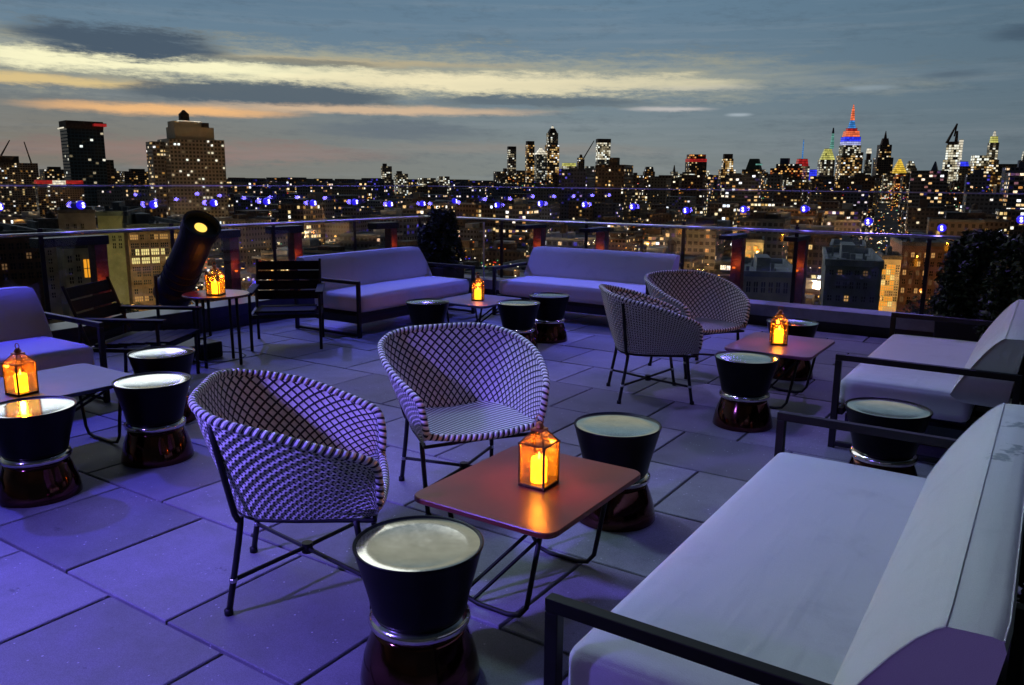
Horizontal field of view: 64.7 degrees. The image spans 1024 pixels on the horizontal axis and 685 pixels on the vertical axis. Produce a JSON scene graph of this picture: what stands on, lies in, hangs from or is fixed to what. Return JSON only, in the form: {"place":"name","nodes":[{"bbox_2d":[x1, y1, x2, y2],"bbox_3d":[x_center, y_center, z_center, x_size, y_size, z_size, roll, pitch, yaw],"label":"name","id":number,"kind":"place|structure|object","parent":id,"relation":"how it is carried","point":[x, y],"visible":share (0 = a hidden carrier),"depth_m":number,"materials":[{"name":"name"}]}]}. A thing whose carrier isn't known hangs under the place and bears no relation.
{"place":"outdoors","nodes":[
{"label":"outdoors","id":0,"kind":"place"},
{"bbox_2d":[0,222,49,323],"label":"building","id":1,"kind":"structure","parent":0,"point":[20,263],"depth_m":136.27,"materials":[{"name":"black"}]},
{"bbox_2d":[26,220,63,323],"bbox_3d":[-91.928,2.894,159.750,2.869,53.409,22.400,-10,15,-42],"label":"building","id":2,"kind":"structure","parent":0,"point":[53,280],"depth_m":148.85,"materials":[{"name":"black"}]},
{"bbox_2d":[34,180,84,215],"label":"lit roof building","id":3,"kind":"structure","parent":0,"point":[51,198],"depth_m":524.67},
{"bbox_2d":[53,229,93,321],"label":"building","id":4,"kind":"structure","parent":0,"point":[73,266],"depth_m":155.89,"materials":[{"name":"black"}]},
{"bbox_2d":[57,202,96,235],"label":"building","id":5,"kind":"structure","parent":0,"point":[72,217],"depth_m":262.53,"materials":[{"name":"black"}]},
{"bbox_2d":[104,200,166,218],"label":"city building","id":6,"kind":"structure","parent":0,"point":[160,211],"depth_m":444.11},
{"bbox_2d":[122,212,192,311],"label":"building","id":7,"kind":"structure","parent":0,"point":[147,253],"depth_m":197.79,"materials":[{"name":"concrete"}]},
{"bbox_2d":[197,258,244,284],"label":"city building","id":8,"kind":"structure","parent":0,"point":[219,264],"depth_m":359.20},
{"bbox_2d":[213,265,261,283],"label":"city building","id":9,"kind":"structure","parent":0,"point":[248,271],"depth_m":347.94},
{"bbox_2d":[218,214,271,267],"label":"city building","id":10,"kind":"structure","parent":0,"point":[258,236],"depth_m":441.17,"materials":[{"name":"concrete"}]},
{"bbox_2d":[278,199,325,242],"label":"city building","id":11,"kind":"structure","parent":0,"point":[299,210],"depth_m":488.72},
{"bbox_2d":[304,245,367,252],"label":"city building","id":12,"kind":"structure","parent":0,"point":[328,249],"depth_m":362.88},
{"bbox_2d":[325,216,367,243],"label":"city building","id":13,"kind":"structure","parent":0,"point":[332,229],"depth_m":562.66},
{"bbox_2d":[368,222,398,247],"bbox_3d":[-1.847,-1.109,11.881,0.245,1.300,0.485,8,13,33],"label":"parapet post","id":14,"kind":"object","parent":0,"point":[390,228],"visible":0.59,"depth_m":11.87,"materials":[{"name":"black"}]},
{"bbox_2d":[368,202,426,239],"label":"city building","id":15,"kind":"structure","parent":0,"point":[408,228],"depth_m":399.62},
{"bbox_2d":[451,240,488,265],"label":"city building","id":16,"kind":"structure","parent":0,"point":[474,250],"depth_m":468.54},
{"bbox_2d":[456,198,485,225],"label":"city building","id":17,"kind":"structure","parent":0,"point":[467,208],"depth_m":575.43,"materials":[{"name":"brick"}]},
{"bbox_2d":[457,219,492,244],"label":"city building","id":18,"kind":"structure","parent":0,"point":[474,232],"depth_m":523.35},
{"bbox_2d":[0,306,1023,684],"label":"terrace floor","id":19,"kind":"structure","parent":0,"point":[114,572],"depth_m":3.54,"materials":[{"name":"stone"}]},
{"bbox_2d":[0,396,82,507],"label":"drum stool","id":20,"kind":"object","parent":19,"relation":"on","point":[38,467],"visible":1,"depth_m":3.87,"materials":[{"name":"paint"}]},
{"bbox_2d":[0,287,110,402],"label":"sofa","id":21,"kind":"object","parent":19,"relation":"on","point":[24,324],"visible":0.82,"depth_m":5.66,"materials":[{"name":"fabric"}]},
{"bbox_2d":[0,363,131,443],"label":"table","id":22,"kind":"object","parent":19,"relation":"on","point":[78,380],"visible":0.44,"depth_m":4.63,"materials":[{"name":"metal"}]},
{"bbox_2d":[1,343,38,396],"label":"lantern","id":23,"kind":"object","parent":22,"relation":"on","point":[22,388],"visible":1,"depth_m":4.28,"materials":[{"name":"glass"}]},
{"bbox_2d":[61,276,202,373],"bbox_3d":[-2.872,-0.078,6.192,0.754,0.785,0.690,1,11,3],"label":"slatted armchair","id":24,"kind":"object","parent":19,"relation":"on","point":[156,336],"visible":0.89,"depth_m":6.15,"materials":[{"name":"brown wood"}]},
{"bbox_2d":[111,371,193,468],"bbox_3d":[-2.003,0.428,4.536,0.406,0.453,0.406,6,12,24],"label":"drum stool","id":25,"kind":"object","parent":19,"relation":"on","point":[152,404],"visible":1,"depth_m":4.41,"materials":[{"name":"paint"}]},
{"bbox_2d":[127,346,195,423],"bbox_3d":[-2.261,0.283,5.254,0.406,0.453,0.406,7,13,31],"label":"drum stool","id":26,"kind":"object","parent":19,"relation":"on","point":[165,358],"visible":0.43,"depth_m":5.15,"materials":[{"name":"paint"}]},
{"bbox_2d":[150,210,222,361],"bbox_3d":[-2.788,-0.494,6.985,0.852,1.292,0.482,8,13,33],"label":"telescope","id":27,"kind":"object","parent":19,"relation":"on","point":[186,259],"visible":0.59,"depth_m":6.84,"materials":[{"name":"black"}]},
{"bbox_2d":[182,289,249,367],"bbox_3d":[-2.500,-0.118,6.876,0.540,0.602,0.540,8,13,33],"label":"round table","id":28,"kind":"object","parent":19,"relation":"on","point":[202,296],"visible":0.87,"depth_m":6.82,"materials":[{"name":"metal"}]},
{"bbox_2d":[247,258,324,350],"bbox_3d":[-2.142,-0.375,7.714,0.690,0.785,0.754,-2,11,-11],"label":"slatted armchair","id":29,"kind":"object","parent":19,"relation":"on","point":[318,285],"visible":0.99,"depth_m":7.93,"materials":[{"name":"brown wood"}]},
{"bbox_2d":[188,369,389,616],"bbox_3d":[-0.827,0.539,3.133,0.696,0.808,0.818,-1,11,-8],"label":"woven chair","id":30,"kind":"object","parent":19,"relation":"on","point":[285,448],"visible":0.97,"depth_m":2.89,"materials":[{"name":"wicker"}]},
{"bbox_2d":[293,246,474,337],"bbox_3d":[-1.385,-0.622,9.047,0.983,0.760,1.944,8,13,33],"label":"sofa","id":31,"kind":"object","parent":19,"relation":"on","point":[364,287],"visible":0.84,"depth_m":8.75,"materials":[{"name":"fabric"}]},
{"bbox_2d":[352,515,483,684],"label":"drum stool","id":32,"kind":"object","parent":19,"relation":"on","point":[417,572],"visible":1,"depth_m":2.43,"materials":[{"name":"black"}]},
{"bbox_2d":[406,298,449,325],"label":"drum stool","id":33,"kind":"object","parent":19,"relation":"on","point":[424,311],"visible":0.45,"depth_m":7.38,"materials":[{"name":"paint"}]},
{"bbox_2d":[416,205,464,278],"bbox_3d":[-0.993,-1.241,10.988,0.652,1.222,0.616,8,13,33],"label":"potted shrub","id":34,"kind":"object","parent":19,"relation":"on","point":[438,235],"visible":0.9,"depth_m":10.81,"materials":[{"name":"green plant"}]},
{"bbox_2d":[378,322,549,514],"bbox_3d":[-0.251,0.357,4.073,0.818,0.808,0.696,-4,12,-23],"label":"woven chair","id":35,"kind":"object","parent":19,"relation":"on","point":[461,383],"visible":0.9,"depth_m":4.21,"materials":[{"name":"wicker"}]},
{"bbox_2d":[443,293,520,322],"bbox_3d":[-0.336,-0.215,7.924,0.630,0.416,0.680,8,13,33],"label":"table","id":36,"kind":"object","parent":19,"relation":"on","point":[488,301],"visible":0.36,"depth_m":7.83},
{"bbox_2d":[497,299,539,348],"bbox_3d":[0.057,-0.148,7.520,0.406,0.453,0.406,-6,13,-30],"label":"drum stool","id":37,"kind":"object","parent":19,"relation":"on","point":[518,316],"visible":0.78,"depth_m":7.38,"materials":[{"name":"paint"}]},
{"bbox_2d":[414,445,639,617],"bbox_3d":[0.073,0.742,3.136,0.610,0.416,0.730,8,13,33],"label":"table","id":38,"kind":"object","parent":19,"relation":"on","point":[490,490],"visible":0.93,"depth_m":3.01,"materials":[{"name":"metal"}]},
{"bbox_2d":[518,415,560,491],"bbox_3d":[0.103,0.406,3.058,0.118,0.275,0.116,8,13,33],"label":"lantern","id":39,"kind":"object","parent":38,"relation":"on","point":[538,479],"visible":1,"depth_m":3.05,"materials":[{"name":"orange metal"}]},
{"bbox_2d":[529,292,569,343],"bbox_3d":[0.367,-0.247,8.029,0.406,0.453,0.406,7,13,29],"label":"drum stool","id":40,"kind":"object","parent":19,"relation":"on","point":[549,326],"visible":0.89,"depth_m":7.90,"materials":[{"name":"paint"}]},
{"bbox_2d":[492,246,682,315],"bbox_3d":[0.867,-0.663,9.350,1.984,0.760,0.983,8,13,33],"label":"sofa","id":41,"kind":"object","parent":19,"relation":"on","point":[579,276],"visible":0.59,"depth_m":9.34,"materials":[{"name":"fabric"}]},
{"bbox_2d":[574,412,661,531],"bbox_3d":[0.488,0.599,3.789,0.406,0.453,0.406,1,11,4],"label":"drum stool","id":42,"kind":"object","parent":19,"relation":"on","point":[625,440],"visible":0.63,"depth_m":3.66,"materials":[{"name":"paint"}]},
{"bbox_2d":[599,284,702,404],"bbox_3d":[0.993,-0.008,5.956,0.696,0.808,0.818,0,11,-2],"label":"woven chair","id":43,"kind":"object","parent":19,"relation":"on","point":[641,324],"visible":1,"depth_m":5.66,"materials":[{"name":"wicker"}]},
{"bbox_2d":[644,270,750,378],"bbox_3d":[1.526,-0.174,6.814,0.818,0.808,0.696,-5,13,-26],"label":"woven chair","id":44,"kind":"object","parent":19,"relation":"on","point":[712,303],"visible":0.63,"depth_m":6.96,"materials":[{"name":"wicker"}]},
{"bbox_2d":[712,350,779,432],"bbox_3d":[1.514,0.314,5.263,0.406,0.453,0.406,-10,15,-42],"label":"drum stool","id":45,"kind":"object","parent":19,"relation":"on","point":[745,377],"visible":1,"depth_m":5.14,"materials":[{"name":"paint"}]},
{"bbox_2d":[724,332,834,408],"bbox_3d":[1.939,0.213,5.874,0.600,0.416,0.760,8,13,33],"label":"table","id":46,"kind":"object","parent":19,"relation":"on","point":[798,348],"visible":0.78,"depth_m":5.76,"materials":[{"name":"metal"}]},
{"bbox_2d":[769,306,788,345],"bbox_3d":[1.921,-0.125,5.801,0.118,0.275,0.116,3,11,11],"label":"lantern","id":47,"kind":"object","parent":46,"relation":"on","point":[778,336],"visible":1,"depth_m":5.79,"materials":[{"name":"glass"}]},
{"bbox_2d":[544,403,1023,684],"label":"sofa","id":48,"kind":"object","parent":19,"relation":"on","point":[781,567],"visible":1,"depth_m":2.12,"materials":[{"name":"fabric"}]},
{"bbox_2d":[766,318,818,380],"bbox_3d":[2.278,0.052,6.609,0.406,0.453,0.406,5,12,20],"label":"drum stool","id":49,"kind":"object","parent":19,"relation":"on","point":[802,327],"visible":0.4,"depth_m":6.48,"materials":[{"name":"paint"}]},
{"bbox_2d":[845,397,932,476],"bbox_3d":[1.889,0.548,4.106,0.406,0.453,0.406,-6,13,-30],"label":"drum stool","id":50,"kind":"object","parent":19,"relation":"on","point":[887,454],"visible":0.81,"depth_m":3.98,"materials":[{"name":"paint"}]},
{"bbox_2d":[828,299,1023,463],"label":"sofa","id":51,"kind":"object","parent":19,"relation":"on","point":[952,384],"visible":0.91,"depth_m":4.69,"materials":[{"name":"fabric"}]},
{"bbox_2d":[932,228,1008,341],"bbox_3d":[4.122,-0.419,7.158,0.722,1.194,0.900,8,13,33],"label":"potted shrub","id":52,"kind":"object","parent":19,"relation":"on","point":[966,264],"visible":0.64,"depth_m":6.97,"materials":[{"name":"green plant"}]},
{"bbox_2d":[972,232,1023,393],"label":"potted shrub","id":53,"kind":"object","parent":19,"relation":"on","point":[1001,291],"visible":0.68,"depth_m":6.13,"materials":[{"name":"green plant"}]},
{"bbox_2d":[0,0,1023,180],"label":"sky","id":54,"kind":"structure","parent":0,"point":[310,89],"materials":[{"name":"grey"}]},
{"bbox_2d":[540,203,559,233],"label":"city building","id":55,"kind":"structure","parent":0,"point":[549,211],"depth_m":632.97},
{"bbox_2d":[609,232,635,251],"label":"city building","id":56,"kind":"structure","parent":0,"point":[620,241],"depth_m":481.20,"materials":[{"name":"brick"}]},
{"bbox_2d":[609,226,642,251],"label":"city building","id":57,"kind":"structure","parent":0,"point":[638,234],"depth_m":509.16,"materials":[{"name":"brick"}]},
{"bbox_2d":[644,228,664,251],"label":"city building","id":58,"kind":"structure","parent":0,"point":[655,237],"depth_m":496.05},
{"bbox_2d":[645,208,678,233],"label":"city building","id":59,"kind":"structure","parent":0,"point":[660,216],"depth_m":592.86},
{"bbox_2d":[664,210,725,273],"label":"city building","id":60,"kind":"structure","parent":0,"point":[708,243],"depth_m":340.86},
{"bbox_2d":[745,232,764,257],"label":"building","id":61,"kind":"structure","parent":0,"point":[754,242],"depth_m":286.58,"materials":[{"name":"beige"}]},
{"bbox_2d":[739,212,790,259],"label":"city building","id":62,"kind":"structure","parent":0,"point":[775,245],"depth_m":347.87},
{"bbox_2d":[743,254,792,302],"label":"building","id":63,"kind":"structure","parent":0,"point":[767,277],"depth_m":158.83,"materials":[{"name":"black"}]},
{"bbox_2d":[787,225,846,278],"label":"city building","id":64,"kind":"structure","parent":0,"point":[817,242],"depth_m":319.57,"materials":[{"name":"concrete"}]},
{"bbox_2d":[824,203,862,236],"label":"city building","id":65,"kind":"structure","parent":0,"point":[855,213],"depth_m":519.82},
{"bbox_2d":[818,242,884,309],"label":"building","id":66,"kind":"structure","parent":0,"point":[851,275],"depth_m":139.40,"materials":[{"name":"black"}]},
{"bbox_2d":[866,203,899,252],"bbox_3d":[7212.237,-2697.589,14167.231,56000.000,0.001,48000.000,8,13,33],"label":"city ground","id":67,"kind":"structure","parent":0,"point":[887,222],"depth_m":1216.01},
{"bbox_2d":[0,156,39,214],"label":"unfinished building","id":68,"kind":"structure","parent":67,"relation":"on","point":[16,200],"depth_m":661.52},
{"bbox_2d":[39,167,64,186],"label":"horizon building","id":69,"kind":"structure","parent":67,"relation":"on","point":[52,173],"depth_m":1338.73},
{"bbox_2d":[25,210,98,234],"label":"city building","id":70,"kind":"structure","parent":67,"relation":"on","point":[49,223],"depth_m":290.38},
{"bbox_2d":[57,120,114,205],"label":"skyscraper","id":71,"kind":"structure","parent":67,"relation":"on","point":[83,153],"depth_m":770.95,"materials":[{"name":"black glass"}]},
{"bbox_2d":[96,201,144,313],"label":"building","id":72,"kind":"structure","parent":67,"relation":"on","point":[117,214],"depth_m":198.91,"materials":[{"name":"beige"}]},
{"bbox_2d":[119,169,148,188],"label":"horizon building","id":73,"kind":"structure","parent":67,"relation":"on","point":[135,176],"depth_m":1319.11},
{"bbox_2d":[146,110,228,216],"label":"skyscraper","id":74,"kind":"structure","parent":67,"relation":"on","point":[187,151],"depth_m":624.46,"materials":[{"name":"stone"}]},
{"bbox_2d":[261,248,330,280],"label":"city building","id":75,"kind":"structure","parent":67,"relation":"on","point":[281,254],"depth_m":334.64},
{"bbox_2d":[339,229,402,249],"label":"city building","id":76,"kind":"structure","parent":67,"relation":"on","point":[368,239],"depth_m":380.68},
{"bbox_2d":[394,171,407,195],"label":"horizon building","id":77,"kind":"structure","parent":67,"relation":"on","point":[400,178],"depth_m":1605.94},
{"bbox_2d":[402,197,448,215],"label":"city building","id":78,"kind":"structure","parent":67,"relation":"on","point":[413,207],"depth_m":477.54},
{"bbox_2d":[475,200,499,241],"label":"city building","id":79,"kind":"structure","parent":67,"relation":"on","point":[486,210],"depth_m":564.70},
{"bbox_2d":[485,240,525,265],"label":"city building","id":80,"kind":"structure","parent":67,"relation":"on","point":[512,251],"depth_m":406.69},
{"bbox_2d":[0,158,1023,241],"bbox_3d":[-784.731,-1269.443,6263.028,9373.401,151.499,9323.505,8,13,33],"label":"city","id":81,"kind":"object","parent":67,"relation":"on","point":[915,211],"visible":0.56,"depth_m":875.83,"materials":[{"name":"brick"}]},
{"bbox_2d":[495,198,539,240],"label":"city building","id":82,"kind":"structure","parent":67,"relation":"on","point":[519,208],"depth_m":531.53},
{"bbox_2d":[525,141,534,182],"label":"skyscraper","id":83,"kind":"structure","parent":67,"relation":"on","point":[529,159],"depth_m":3343.89,"materials":[{"name":"gold metal"}]},
{"bbox_2d":[534,148,546,182],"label":"skyscraper","id":84,"kind":"structure","parent":67,"relation":"on","point":[540,165],"depth_m":3377.41,"materials":[{"name":"metal"}]},
{"bbox_2d":[545,126,558,179],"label":"skyscraper","id":85,"kind":"structure","parent":67,"relation":"on","point":[552,149],"depth_m":3398.50,"materials":[{"name":"gold metal"}]},
{"bbox_2d":[532,223,595,249],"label":"city building","id":86,"kind":"structure","parent":67,"relation":"on","point":[563,237],"depth_m":334.69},
{"bbox_2d":[595,139,610,164],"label":"skyscraper","id":87,"kind":"structure","parent":67,"relation":"on","point":[603,147],"depth_m":3557.34,"materials":[{"name":"metal"}]},
{"bbox_2d":[647,239,704,271],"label":"city building","id":88,"kind":"structure","parent":67,"relation":"on","point":[694,262],"depth_m":302.91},
{"bbox_2d":[685,154,706,174],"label":"skyscraper","id":89,"kind":"structure","parent":67,"relation":"on","point":[695,164],"depth_m":3705.86,"materials":[{"name":"concrete"}]},
{"bbox_2d":[718,154,735,178],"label":"skyscraper","id":90,"kind":"structure","parent":67,"relation":"on","point":[727,165],"depth_m":3754.26,"materials":[{"name":"gold metal"}]},
{"bbox_2d":[770,158,806,177],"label":"skyscraper","id":91,"kind":"structure","parent":67,"relation":"on","point":[797,170],"depth_m":3732.24,"materials":[{"name":"brown"}]},
{"bbox_2d":[784,204,818,225],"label":"city building","id":92,"kind":"structure","parent":67,"relation":"on","point":[813,209],"depth_m":527.87,"materials":[{"name":"brick"}]},
{"bbox_2d":[817,128,834,175],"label":"skyscraper","id":93,"kind":"structure","parent":67,"relation":"on","point":[826,164],"depth_m":3789.75,"materials":[{"name":"grey"}]},
{"bbox_2d":[823,209,861,239],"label":"city building","id":94,"kind":"structure","parent":67,"relation":"on","point":[841,223],"depth_m":476.01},
{"bbox_2d":[835,104,861,179],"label":"skyscraper","id":95,"kind":"structure","parent":67,"relation":"on","point":[848,159],"depth_m":3771.65,"materials":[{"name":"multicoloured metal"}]},
{"bbox_2d":[872,132,893,176],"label":"skyscraper","id":96,"kind":"structure","parent":67,"relation":"on","point":[883,162],"depth_m":3826.76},
{"bbox_2d":[880,173,894,202],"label":"skyline building","id":97,"kind":"structure","parent":67,"relation":"on","point":[887,179],"depth_m":2726.25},
{"bbox_2d":[942,131,963,182],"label":"skyscraper","id":98,"kind":"structure","parent":67,"relation":"on","point":[953,158],"depth_m":3833.24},
{"bbox_2d":[970,155,991,173],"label":"skyscraper","id":99,"kind":"structure","parent":67,"relation":"on","point":[979,162],"depth_m":3839.41,"materials":[{"name":"grey metal"}]},
{"bbox_2d":[986,131,998,173],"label":"skyscraper","id":100,"kind":"structure","parent":67,"relation":"on","point":[992,148],"depth_m":3850.61,"materials":[{"name":"gold metal"}]},
{"bbox_2d":[877,246,902,311],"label":"building","id":101,"kind":"structure","parent":0,"point":[890,280],"depth_m":214.82,"materials":[{"name":"beige"}]},
{"bbox_2d":[890,232,952,314],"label":"building","id":102,"kind":"structure","parent":0,"point":[912,251],"depth_m":235.29,"materials":[{"name":"black"}]},
{"bbox_2d":[926,212,984,244],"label":"city building","id":103,"kind":"structure","parent":0,"point":[956,223],"depth_m":321.68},
{"bbox_2d":[966,212,1008,235],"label":"city building","id":104,"kind":"structure","parent":0,"point":[993,224],"depth_m":444.53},
{"bbox_2d":[995,209,1023,235],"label":"city building","id":105,"kind":"structure","parent":0,"point":[1014,226],"depth_m":522.45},
{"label":"terrace slab","id":106,"kind":"structure","parent":0,"visible":0},
{"bbox_2d":[49,296,317,347],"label":"kerb","id":107,"kind":"structure","parent":106,"relation":"on","point":[176,320],"depth_m":8.22,"materials":[{"name":"concrete"}]},
{"bbox_2d":[29,235,111,308],"bbox_3d":[-4.375,-0.401,8.155,0.245,1.324,0.705,8,13,33],"label":"parapet post","id":108,"kind":"object","parent":107,"relation":"on","point":[98,257],"visible":0.54,"depth_m":8.23,"materials":[{"name":"black"}]},
{"bbox_2d":[217,229,241,299],"bbox_3d":[-3.426,-0.665,9.555,0.245,1.312,0.535,8,13,33],"label":"parapet post","id":109,"kind":"object","parent":107,"relation":"on","point":[231,258],"visible":0.62,"depth_m":9.62,"materials":[{"name":"black"}]},
{"bbox_2d":[265,225,303,289],"bbox_3d":[-2.866,-0.830,10.378,0.245,1.323,0.485,8,13,33],"label":"parapet post","id":110,"kind":"object","parent":107,"relation":"on","point":[294,235],"visible":0.45,"depth_m":10.38,"materials":[{"name":"black"}]},
{"bbox_2d":[579,227,609,249],"bbox_3d":[1.075,-0.844,10.623,0.150,1.322,0.575,8,13,33],"label":"parapet post","id":111,"kind":"object","parent":106,"relation":"on","point":[602,238],"visible":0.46,"depth_m":10.63,"materials":[{"name":"black"}]},
{"bbox_2d":[464,274,933,338],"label":"kerb","id":112,"kind":"structure","parent":106,"relation":"on","point":[855,321],"depth_m":8.63,"materials":[{"name":"concrete"}]},
{"bbox_2d":[424,186,1023,314],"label":"glass balustrade","id":113,"kind":"object","parent":112,"relation":"on","point":[797,231],"visible":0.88,"depth_m":9.06,"materials":[{"name":"grey"}]},
{"bbox_2d":[0,185,424,319],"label":"glass balustrade","id":114,"kind":"object","parent":113,"relation":"attached to","point":[40,233],"visible":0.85,"depth_m":8.39,"materials":[{"name":"grey"}]},
{"bbox_2d":[516,224,546,247],"bbox_3d":[0.262,-0.959,11.154,0.150,1.326,0.575,8,13,33],"label":"parapet post","id":115,"kind":"object","parent":113,"relation":"on","point":[539,234],"visible":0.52,"depth_m":11.16,"materials":[{"name":"black"}]},
{"bbox_2d":[783,234,810,303],"bbox_3d":[3.210,-0.550,9.230,0.150,1.327,0.575,8,13,33],"label":"parapet post","id":116,"kind":"object","parent":113,"relation":"on","point":[801,266],"visible":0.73,"depth_m":9.28,"materials":[{"name":"black"}]},
{"bbox_2d":[719,233,746,290],"bbox_3d":[2.600,-0.628,9.629,0.150,1.312,0.575,8,13,33],"label":"parapet post","id":117,"kind":"object","parent":106,"relation":"on","point":[737,259],"visible":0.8,"depth_m":9.68,"materials":[{"name":"black"}]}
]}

